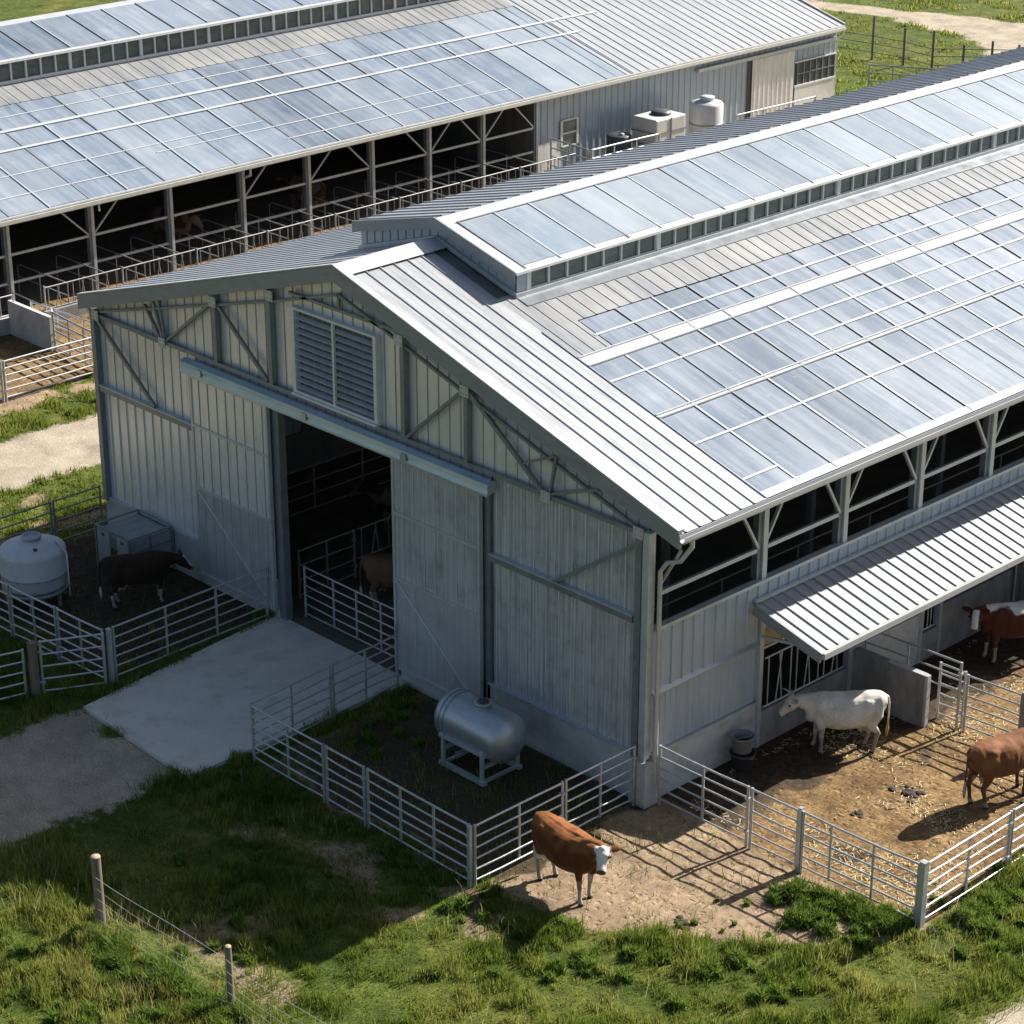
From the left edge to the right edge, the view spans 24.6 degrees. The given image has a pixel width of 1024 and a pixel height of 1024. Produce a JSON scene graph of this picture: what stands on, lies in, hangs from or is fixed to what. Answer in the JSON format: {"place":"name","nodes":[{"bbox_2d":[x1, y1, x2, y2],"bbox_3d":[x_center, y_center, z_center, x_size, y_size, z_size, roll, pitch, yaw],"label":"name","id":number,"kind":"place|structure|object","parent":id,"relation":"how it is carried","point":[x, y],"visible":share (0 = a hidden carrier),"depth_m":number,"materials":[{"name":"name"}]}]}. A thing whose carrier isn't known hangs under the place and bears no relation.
{"place":"outdoors","nodes":[
{"label":"outdoors","id":0,"kind":"place"},
{"bbox_2d":[0,369,105,543],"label":"verge grass","id":1,"kind":"structure","parent":0,"point":[33,421],"depth_m":63.80,"materials":[{"name":"green plant"}]},
{"bbox_2d":[83,615,407,777],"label":"apron pavement","id":2,"kind":"structure","parent":0,"point":[190,712],"depth_m":52.13,"materials":[{"name":"concrete"}]},
{"bbox_2d":[0,137,526,311],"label":"shed floor","id":3,"kind":"structure","parent":0,"point":[30,234],"depth_m":86.97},
{"bbox_2d":[17,264,67,301],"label":"stall divider","id":4,"kind":"object","parent":3,"relation":"on","point":[39,280],"visible":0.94,"depth_m":77.25,"materials":[{"name":"grey metal"}]},
{"bbox_2d":[55,255,107,291],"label":"stall divider","id":5,"kind":"object","parent":3,"relation":"on","point":[78,274],"visible":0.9,"depth_m":78.22,"materials":[{"name":"grey metal"}]},
{"bbox_2d":[96,246,144,281],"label":"stall divider","id":6,"kind":"object","parent":3,"relation":"on","point":[116,261],"visible":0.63,"depth_m":79.07,"materials":[{"name":"grey metal"}]},
{"bbox_2d":[130,236,182,272],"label":"stall divider","id":7,"kind":"object","parent":3,"relation":"on","point":[153,252],"visible":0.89,"depth_m":80.15,"materials":[{"name":"grey metal"}]},
{"bbox_2d":[152,207,202,251],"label":"cow","id":8,"kind":"object","parent":3,"relation":"on","point":[183,222],"visible":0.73,"depth_m":82.13},
{"bbox_2d":[174,229,217,263],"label":"stall divider","id":9,"kind":"object","parent":3,"relation":"on","point":[192,247],"visible":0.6,"depth_m":80.89,"materials":[{"name":"grey metal"}]},
{"bbox_2d":[201,219,253,253],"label":"stall divider","id":10,"kind":"object","parent":3,"relation":"on","point":[224,226],"visible":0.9,"depth_m":82.04,"materials":[{"name":"grey metal"}]},
{"bbox_2d":[235,211,288,245],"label":"stall divider","id":11,"kind":"object","parent":3,"relation":"on","point":[258,226],"visible":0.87,"depth_m":82.99,"materials":[{"name":"grey metal"}]},
{"bbox_2d":[269,202,321,230],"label":"stall divider","id":12,"kind":"object","parent":3,"relation":"on","point":[292,220],"visible":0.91,"depth_m":83.95,"materials":[{"name":"grey metal"}]},
{"bbox_2d":[275,171,325,218],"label":"cow","id":13,"kind":"object","parent":3,"relation":"on","point":[317,188],"visible":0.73,"depth_m":86.15},
{"bbox_2d":[301,195,352,227],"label":"stall divider","id":14,"kind":"object","parent":3,"relation":"on","point":[324,208],"visible":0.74,"depth_m":84.91,"materials":[{"name":"grey metal"}]},
{"bbox_2d":[333,186,384,219],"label":"stall divider","id":15,"kind":"object","parent":3,"relation":"on","point":[356,200],"visible":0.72,"depth_m":85.97,"materials":[{"name":"grey metal"}]},
{"bbox_2d":[365,180,416,210],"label":"stall divider","id":16,"kind":"object","parent":3,"relation":"on","point":[388,185],"visible":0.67,"depth_m":86.83,"materials":[{"name":"grey metal"}]},
{"bbox_2d":[395,171,447,203],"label":"stall divider","id":17,"kind":"object","parent":3,"relation":"on","point":[418,188],"visible":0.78,"depth_m":87.91,"materials":[{"name":"grey metal"}]},
{"bbox_2d":[432,165,478,191],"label":"stall divider","id":18,"kind":"object","parent":3,"relation":"on","point":[448,180],"visible":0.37,"depth_m":88.66,"materials":[{"name":"grey metal"}]},
{"bbox_2d":[454,156,505,181],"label":"stall divider","id":19,"kind":"object","parent":3,"relation":"on","point":[477,168],"visible":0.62,"depth_m":89.86,"materials":[{"name":"grey metal"}]},
{"bbox_2d":[486,149,535,180],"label":"stall divider","id":20,"kind":"object","parent":3,"relation":"on","point":[506,161],"visible":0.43,"depth_m":90.70,"materials":[{"name":"grey metal"}]},
{"bbox_2d":[0,706,841,1003],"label":"gravel","id":21,"kind":"structure","parent":0,"point":[144,770],"depth_m":48.68,"materials":[{"name":"gravel"}]},
{"bbox_2d":[0,0,1023,1023],"bbox_3d":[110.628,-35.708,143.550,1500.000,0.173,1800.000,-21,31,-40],"label":"ground","id":22,"kind":"structure","parent":0,"point":[831,786],"depth_m":47.50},
{"bbox_2d":[0,361,4,402],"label":"rail fence","id":23,"kind":"object","parent":22,"relation":"on","point":[2,388],"visible":1,"depth_m":68.76,"materials":[{"name":"silver metal"}]},
{"bbox_2d":[0,294,11,335],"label":"feed barrier","id":24,"kind":"object","parent":22,"relation":"on","point":[4,325],"visible":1,"depth_m":74.38,"materials":[{"name":"metal"}]},
{"bbox_2d":[0,581,12,635],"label":"rail fence","id":25,"kind":"object","parent":22,"relation":"on","point":[9,610],"visible":1,"depth_m":54.62,"materials":[{"name":"grey metal"}]},
{"bbox_2d":[0,649,27,699],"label":"rail fence","id":26,"kind":"object","parent":22,"relation":"on","point":[24,669],"visible":1,"depth_m":51.72,"materials":[{"name":"grey metal"}]},
{"bbox_2d":[0,501,53,540],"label":"rail fence","id":27,"kind":"object","parent":22,"relation":"on","point":[50,515],"visible":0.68,"depth_m":58.80,"materials":[{"name":"grey metal"}]},
{"bbox_2d":[7,292,53,350],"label":"partition wall","id":28,"kind":"structure","parent":22,"relation":"on","point":[30,325],"depth_m":73.54,"materials":[{"name":"concrete"}]},
{"bbox_2d":[26,640,40,697],"bbox_3d":[-10.560,3.536,51.898,0.166,1.470,0.166,-21,31,-40],"label":"fence post","id":29,"kind":"object","parent":22,"relation":"on","point":[33,666],"visible":0.89,"depth_m":51.80,"materials":[{"name":"wood"}]},
{"bbox_2d":[8,585,59,660],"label":"rail fence","id":30,"kind":"object","parent":22,"relation":"on","point":[13,615],"visible":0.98,"depth_m":53.99,"materials":[{"name":"grey metal"}]},
{"bbox_2d":[0,531,70,613],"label":"water tank","id":31,"kind":"object","parent":22,"relation":"on","point":[34,564],"visible":0.96,"depth_m":55.82,"materials":[{"name":"white plastic"}]},
{"bbox_2d":[2,337,93,401],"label":"rail fence","id":32,"kind":"object","parent":22,"relation":"on","point":[4,368],"visible":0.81,"depth_m":69.63,"materials":[{"name":"silver metal"}]},
{"bbox_2d":[30,301,89,336],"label":"rail fence","id":33,"kind":"object","parent":22,"relation":"on","point":[56,310],"visible":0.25,"depth_m":73.31,"materials":[{"name":"grey metal"}]},
{"bbox_2d":[51,311,93,367],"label":"rail fence","id":34,"kind":"object","parent":22,"relation":"on","point":[67,328],"visible":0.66,"depth_m":72.03,"materials":[{"name":"silver metal"}]},
{"bbox_2d":[38,632,107,694],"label":"rail gate","id":35,"kind":"structure","parent":22,"relation":"on","point":[41,653],"depth_m":52.04,"materials":[{"name":"grey metal"}]},
{"bbox_2d":[51,485,102,539],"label":"rail fence","id":36,"kind":"object","parent":22,"relation":"on","point":[53,509],"visible":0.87,"depth_m":59.73,"materials":[{"name":"grey metal"}]},
{"bbox_2d":[55,607,104,681],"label":"rail fence","id":37,"kind":"object","parent":22,"relation":"on","point":[60,647],"visible":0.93,"depth_m":53.00,"materials":[{"name":"grey metal"}]},
{"bbox_2d":[105,627,114,684],"bbox_3d":[-8.965,3.279,52.450,0.106,1.500,0.106,-21,31,-40],"label":"fence post","id":38,"kind":"object","parent":22,"relation":"on","point":[110,654],"visible":0.96,"depth_m":52.38,"materials":[{"name":"grey metal"}]},
{"bbox_2d":[94,509,175,569],"bbox_3d":[-9.336,0.849,58.173,1.345,1.190,1.450,-21,31,-40],"label":"feed box","id":39,"kind":"object","parent":22,"relation":"on","point":[137,533],"visible":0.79,"depth_m":57.88,"materials":[{"name":"metal"}]},
{"bbox_2d":[97,526,111,560],"bbox_3d":[-10.063,0.913,58.012,0.058,1.040,0.520,-21,31,-40],"label":"door","id":40,"kind":"structure","parent":39,"relation":"in","point":[104,544],"depth_m":57.93,"materials":[{"name":"plastic"}]},
{"bbox_2d":[117,536,127,554],"bbox_3d":[-9.507,1.143,57.484,0.058,1.040,0.440,-21,31,-40],"label":"door","id":41,"kind":"structure","parent":39,"relation":"in","point":[122,545],"depth_m":57.34,"materials":[{"name":"plastic"}]},
{"bbox_2d":[98,549,193,609],"bbox_3d":[-8.779,1.567,56.355,2.282,1.346,0.664,-7,25,-16],"label":"cow","id":42,"kind":"object","parent":22,"relation":"on","point":[122,571],"visible":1,"depth_m":55.99},
{"bbox_2d":[111,567,269,682],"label":"rail gate","id":43,"kind":"structure","parent":22,"relation":"on","point":[265,578],"depth_m":53.91,"materials":[{"name":"grey metal"}]},
{"bbox_2d":[90,854,324,1023],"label":"wire fence","id":44,"kind":"object","parent":22,"relation":"on","point":[98,892],"visible":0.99,"depth_m":42.25,"materials":[{"name":"grey metal"}]},
{"bbox_2d":[250,704,325,802],"bbox_3d":[-4.615,4.991,48.441,0.090,1.400,2.376,-21,31,-40],"label":"rail fence","id":45,"kind":"object","parent":22,"relation":"on","point":[289,768],"visible":1,"depth_m":48.37,"materials":[{"name":"silver metal"}]},
{"bbox_2d":[250,665,333,758],"bbox_3d":[-4.690,4.275,50.086,0.096,1.400,2.335,20,30,38],"label":"rail fence","id":46,"kind":"object","parent":22,"relation":"on","point":[329,697],"visible":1,"depth_m":50.11,"materials":[{"name":"silver metal"}]},
{"bbox_2d":[42,153,575,321],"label":"feed barrier","id":47,"kind":"object","parent":22,"relation":"on","point":[71,308],"visible":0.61,"depth_m":79.88,"materials":[{"name":"metal"}]},
{"bbox_2d":[297,529,356,598],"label":"rail fence","id":48,"kind":"object","parent":22,"relation":"on","point":[354,539],"visible":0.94,"depth_m":56.98,"materials":[{"name":"grey metal"}]},
{"bbox_2d":[287,447,390,516],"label":"rail fence","id":49,"kind":"object","parent":22,"relation":"on","point":[314,479],"visible":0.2,"depth_m":61.66,"materials":[{"name":"grey metal"}]},
{"bbox_2d":[324,745,366,826],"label":"rail fence","id":50,"kind":"object","parent":22,"relation":"on","point":[362,777],"visible":1,"depth_m":47.17,"materials":[{"name":"silver metal"}]},
{"bbox_2d":[331,633,399,719],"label":"rail fence","id":51,"kind":"object","parent":22,"relation":"on","point":[397,674],"visible":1,"depth_m":51.53,"materials":[{"name":"grey metal"}]},
{"bbox_2d":[366,767,469,879],"bbox_3d":[-1.836,6.137,45.803,0.090,1.405,3.016,-21,31,-40],"label":"rail fence","id":52,"kind":"object","parent":22,"relation":"on","point":[399,808],"visible":1,"depth_m":45.84,"materials":[{"name":"grey metal"}]},
{"bbox_2d":[0,0,845,311],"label":"livestock shed","id":53,"kind":"structure","parent":22,"relation":"on","point":[114,102],"depth_m":88.42,"materials":[{"name":"metal"}]},
{"bbox_2d":[560,117,578,147],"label":"window","id":54,"kind":"structure","parent":53,"relation":"in","point":[569,129],"depth_m":92.24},
{"bbox_2d":[746,51,794,117],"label":"door","id":55,"kind":"structure","parent":53,"relation":"in","point":[772,76],"depth_m":99.95,"materials":[{"name":"metal"}]},
{"bbox_2d":[793,52,836,87],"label":"window","id":56,"kind":"structure","parent":53,"relation":"in","point":[819,68],"depth_m":101.87,"materials":[{"name":"glass"}]},
{"bbox_2d":[466,824,472,887],"bbox_3d":[-0.807,6.624,44.789,0.091,1.480,0.091,-21,31,-40],"label":"fence post","id":57,"kind":"object","parent":22,"relation":"on","point":[469,859],"visible":1,"depth_m":44.74,"materials":[{"name":"grey metal"}]},
{"bbox_2d":[434,688,526,786],"bbox_3d":[-0.666,4.597,48.999,1.130,1.638,2.120,-21,31,-40],"label":"steel tank","id":58,"kind":"object","parent":22,"relation":"on","point":[469,721],"visible":1,"depth_m":48.49,"materials":[{"name":"metal"}]},
{"bbox_2d":[0,685,1023,1023],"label":"weed clumps","id":59,"kind":"object","parent":22,"relation":"on","point":[802,913],"visible":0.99,"depth_m":43.39,"materials":[{"name":"green plant"}]},
{"bbox_2d":[473,780,565,886],"bbox_3d":[0.147,6.242,45.566,2.436,1.400,0.091,-21,31,-40],"label":"rail fence","id":60,"kind":"object","parent":22,"relation":"on","point":[562,793],"visible":0.76,"depth_m":45.35,"materials":[{"name":"grey metal"}]},
{"bbox_2d":[550,138,589,169],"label":"rail fence","id":61,"kind":"object","parent":22,"relation":"on","point":[569,162],"visible":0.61,"depth_m":90.86,"materials":[{"name":"grey metal"}]},
{"bbox_2d":[531,811,620,906],"bbox_3d":[1.175,6.581,44.488,0.815,1.611,2.414,-19,30,-36],"label":"cow","id":62,"kind":"object","parent":22,"relation":"on","point":[562,844],"visible":1,"depth_m":44.24},
{"bbox_2d":[564,745,637,826],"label":"rail fence","id":63,"kind":"object","parent":22,"relation":"on","point":[633,789],"visible":0.91,"depth_m":46.99,"materials":[{"name":"silver metal"}]},
{"bbox_2d":[606,131,631,153],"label":"barrel","id":64,"kind":"object","parent":22,"relation":"on","point":[615,137],"visible":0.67,"depth_m":92.76,"materials":[{"name":"plastic"}]},
{"bbox_2d":[590,133,660,157],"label":"rail fence","id":65,"kind":"object","parent":22,"relation":"on","point":[636,139],"visible":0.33,"depth_m":90.79,"materials":[{"name":"silver metal"}]},
{"bbox_2d":[631,108,686,147],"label":"storage tank","id":66,"kind":"object","parent":22,"relation":"on","point":[666,123],"visible":0.68,"depth_m":93.19,"materials":[{"name":"beige plastic"}]},
{"bbox_2d":[674,915,690,930],"bbox_3d":[3.199,7.685,43.919,0.278,0.060,0.514,-14,27,-28],"label":"stone","id":67,"kind":"object","parent":22,"relation":"on","point":[683,921],"visible":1,"depth_m":43.93,"materials":[{"name":"grey stone"}]},
{"bbox_2d":[657,744,750,847],"bbox_3d":[3.818,5.669,46.885,0.091,1.400,2.377,-22,31,-40],"label":"rail fence","id":68,"kind":"object","parent":22,"relation":"on","point":[703,799],"visible":1,"depth_m":46.82,"materials":[{"name":"silver metal"}]},
{"bbox_2d":[689,95,723,132],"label":"storage tank","id":69,"kind":"object","parent":22,"relation":"on","point":[706,111],"visible":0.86,"depth_m":94.74,"materials":[{"name":"beige plastic"}]},
{"bbox_2d":[729,747,755,770],"bbox_3d":[4.837,5.182,49.249,0.575,0.365,0.584,-21,31,-40],"label":"feed tub","id":70,"kind":"object","parent":22,"relation":"on","point":[742,762],"visible":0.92,"depth_m":49.10,"materials":[{"name":"plastic"}]},
{"bbox_2d":[730,729,754,754],"bbox_3d":[4.819,4.789,49.098,0.530,0.447,0.530,-21,31,-40],"label":"feed tub","id":71,"kind":"object","parent":70,"relation":"on","point":[742,740],"visible":1,"depth_m":49.01,"materials":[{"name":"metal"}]},
{"bbox_2d":[748,787,798,870],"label":"rail fence","id":72,"kind":"object","parent":22,"relation":"on","point":[751,821],"visible":1,"depth_m":45.72,"materials":[{"name":"grey metal"}]},
{"bbox_2d":[735,96,816,121],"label":"rail fence","id":73,"kind":"object","parent":22,"relation":"on","point":[814,97],"visible":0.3,"depth_m":97.09,"materials":[{"name":"silver metal"}]},
{"bbox_2d":[795,806,804,872],"bbox_3d":[5.547,6.367,45.306,0.096,1.540,0.096,-21,31,-40],"label":"fence post","id":74,"kind":"object","parent":22,"relation":"on","point":[799,826],"visible":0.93,"depth_m":45.23,"materials":[{"name":"grey metal"}]},
{"bbox_2d":[778,688,890,753],"bbox_3d":[6.806,4.419,49.717,2.410,1.424,0.734,-1,24,-2],"label":"cow","id":75,"kind":"object","parent":22,"relation":"on","point":[861,710],"visible":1,"depth_m":49.37},
{"bbox_2d":[848,810,862,818],"bbox_3d":[6.976,6.120,47.537,0.321,0.055,0.331,-2,24,-5],"label":"rock","id":76,"kind":"object","parent":22,"relation":"on","point":[859,812],"visible":1,"depth_m":47.53,"materials":[{"name":"stone"}]},
{"bbox_2d":[690,640,1023,913],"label":"straw","id":77,"kind":"object","parent":22,"relation":"on","point":[901,798],"visible":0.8,"depth_m":47.59,"materials":[{"name":"beige plant"}]},
{"bbox_2d":[799,810,919,921],"bbox_3d":[6.561,6.742,44.418,2.740,1.400,0.093,21,31,39],"label":"rail fence","id":78,"kind":"object","parent":22,"relation":"on","point":[829,857],"visible":1,"depth_m":44.41,"materials":[{"name":"grey metal"}]},
{"bbox_2d":[852,646,930,727],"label":"partition wall","id":79,"kind":"structure","parent":22,"relation":"on","point":[905,687],"depth_m":51.09,"materials":[{"name":"concrete"}]},
{"bbox_2d":[888,784,925,804],"bbox_3d":[8.126,5.782,48.313,0.610,0.089,0.795,-21,31,-40],"label":"dung heap","id":80,"kind":"object","parent":22,"relation":"on","point":[907,791],"visible":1,"depth_m":48.27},
{"bbox_2d":[865,632,963,730],"bbox_3d":[8.718,3.634,51.222,2.540,1.670,0.093,21,31,40],"label":"rail fence","id":81,"kind":"object","parent":22,"relation":"on","point":[959,675],"visible":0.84,"depth_m":50.67,"materials":[{"name":"grey metal"}]},
{"bbox_2d":[915,859,929,928],"bbox_3d":[7.593,7.137,43.535,0.136,1.540,0.136,-21,31,-40],"label":"fence post","id":82,"kind":"object","parent":22,"relation":"on","point":[921,892],"visible":1,"depth_m":43.45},
{"bbox_2d":[837,16,1020,67],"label":"field fence","id":83,"kind":"object","parent":22,"relation":"on","point":[992,49],"visible":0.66,"depth_m":108.82,"materials":[{"name":"brown wood"}]},
{"bbox_2d":[930,926,939,933],"bbox_3d":[7.875,7.779,43.686,0.239,0.160,0.263,-4,24,-9],"label":"stone","id":84,"kind":"object","parent":22,"relation":"on","point":[933,932],"visible":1,"depth_m":43.59,"materials":[{"name":"stone"}]},
{"bbox_2d":[935,661,967,728],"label":"rail fence","id":85,"kind":"object","parent":22,"relation":"on","point":[963,692],"visible":1,"depth_m":50.75,"materials":[{"name":"silver metal"}]},
{"bbox_2d":[924,810,1013,924],"bbox_3d":[8.630,6.729,44.450,2.706,1.400,0.090,-21,31,-40],"label":"rail fence","id":86,"kind":"object","parent":22,"relation":"on","point":[1010,823],"visible":0.99,"depth_m":44.44,"materials":[{"name":"grey metal"}]},
{"bbox_2d":[962,674,1021,736],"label":"rail fence","id":87,"kind":"object","parent":22,"relation":"on","point":[967,696],"visible":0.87,"depth_m":50.12,"materials":[{"name":"silver metal"}]},
{"bbox_2d":[962,727,1023,809],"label":"cow","id":88,"kind":"object","parent":22,"relation":"on","point":[989,760],"visible":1,"depth_m":47.35},
{"bbox_2d":[962,600,1023,663],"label":"cow","id":89,"kind":"object","parent":22,"relation":"on","point":[997,621],"visible":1,"depth_m":53.15},
{"bbox_2d":[1008,803,1023,867],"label":"rail fence","id":90,"kind":"object","parent":22,"relation":"on","point":[1012,841],"visible":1,"depth_m":45.34,"materials":[{"name":"grey metal"}]},
{"bbox_2d":[1018,562,1023,600],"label":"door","id":91,"kind":"structure","parent":22,"relation":"on","point":[1021,593],"depth_m":55.85,"materials":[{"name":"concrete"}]},
{"bbox_2d":[1018,691,1023,728],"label":"fence post","id":92,"kind":"object","parent":22,"relation":"on","point":[1021,721],"visible":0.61,"depth_m":49.47,"materials":[{"name":"silver metal"}]},
{"bbox_2d":[0,490,1023,1023],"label":"grass","id":93,"kind":"structure","parent":0,"point":[286,892],"depth_m":43.75,"materials":[{"name":"green plant"}]},
{"bbox_2d":[75,47,1023,808],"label":"cattle barn","id":94,"kind":"structure","parent":0,"point":[561,397],"depth_m":51.38,"materials":[{"name":"metal"}]},
{"bbox_2d":[188,375,277,610],"bbox_3d":[-6.597,-0.456,55.419,0.161,5.180,2.920,-21,31,-40],"label":"door","id":95,"kind":"structure","parent":94,"relation":"in","point":[231,434],"depth_m":55.36,"materials":[{"name":"metal"}]},
{"bbox_2d":[356,515,391,558],"bbox_3d":[-1.554,-0.081,59.522,6.214,0.824,0.048,-21,31,-40],"label":"feed barrier","id":96,"kind":"object","parent":94,"relation":"attached to","point":[375,530],"visible":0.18,"depth_m":57.89,"materials":[{"name":"grey metal"}]},
{"bbox_2d":[391,459,483,697],"bbox_3d":[-1.637,1.516,50.676,0.161,5.150,2.780,-21,31,-40],"label":"door","id":97,"kind":"structure","parent":94,"relation":"in","point":[437,523],"depth_m":50.62,"materials":[{"name":"metal"}]},
{"bbox_2d":[654,444,1023,624],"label":"rail fence","id":98,"kind":"object","parent":94,"relation":"attached to","point":[775,555],"visible":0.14,"depth_m":57.19,"materials":[{"name":"grey metal"}]},
{"bbox_2d":[1012,561,1023,601],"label":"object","id":99,"kind":"object","parent":94,"relation":"attached to","point":[1014,583],"visible":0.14,"depth_m":55.58,"materials":[{"name":"grey metal"}]},
{"bbox_2d":[287,400,1023,705],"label":"floor","id":100,"kind":"structure","parent":0,"point":[312,526],"depth_m":60.05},
{"bbox_2d":[303,565,394,657],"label":"rail gate","id":101,"kind":"structure","parent":100,"relation":"on","point":[334,609],"depth_m":54.48,"materials":[{"name":"grey metal"}]},
{"bbox_2d":[348,479,391,535],"bbox_3d":[-2.966,-0.032,59.929,2.508,1.454,0.703,4,24,10],"label":"cow","id":102,"kind":"object","parent":100,"relation":"on","point":[379,495],"visible":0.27,"depth_m":59.71},
{"bbox_2d":[359,553,392,607],"bbox_3d":[-2.401,1.636,56.097,2.509,1.455,0.701,2,24,4],"label":"cow","id":103,"kind":"object","parent":100,"relation":"on","point":[378,568],"visible":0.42,"depth_m":55.81},
{"bbox_2d":[867,64,935,85],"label":"field gate","id":104,"kind":"structure","parent":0,"point":[892,74],"depth_m":103.80,"materials":[{"name":"grey metal"}]},
{"bbox_2d":[817,0,1023,94],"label":"field grass","id":105,"kind":"structure","parent":0,"point":[1001,16],"depth_m":115.36,"materials":[{"name":"green plant"}]}
]}

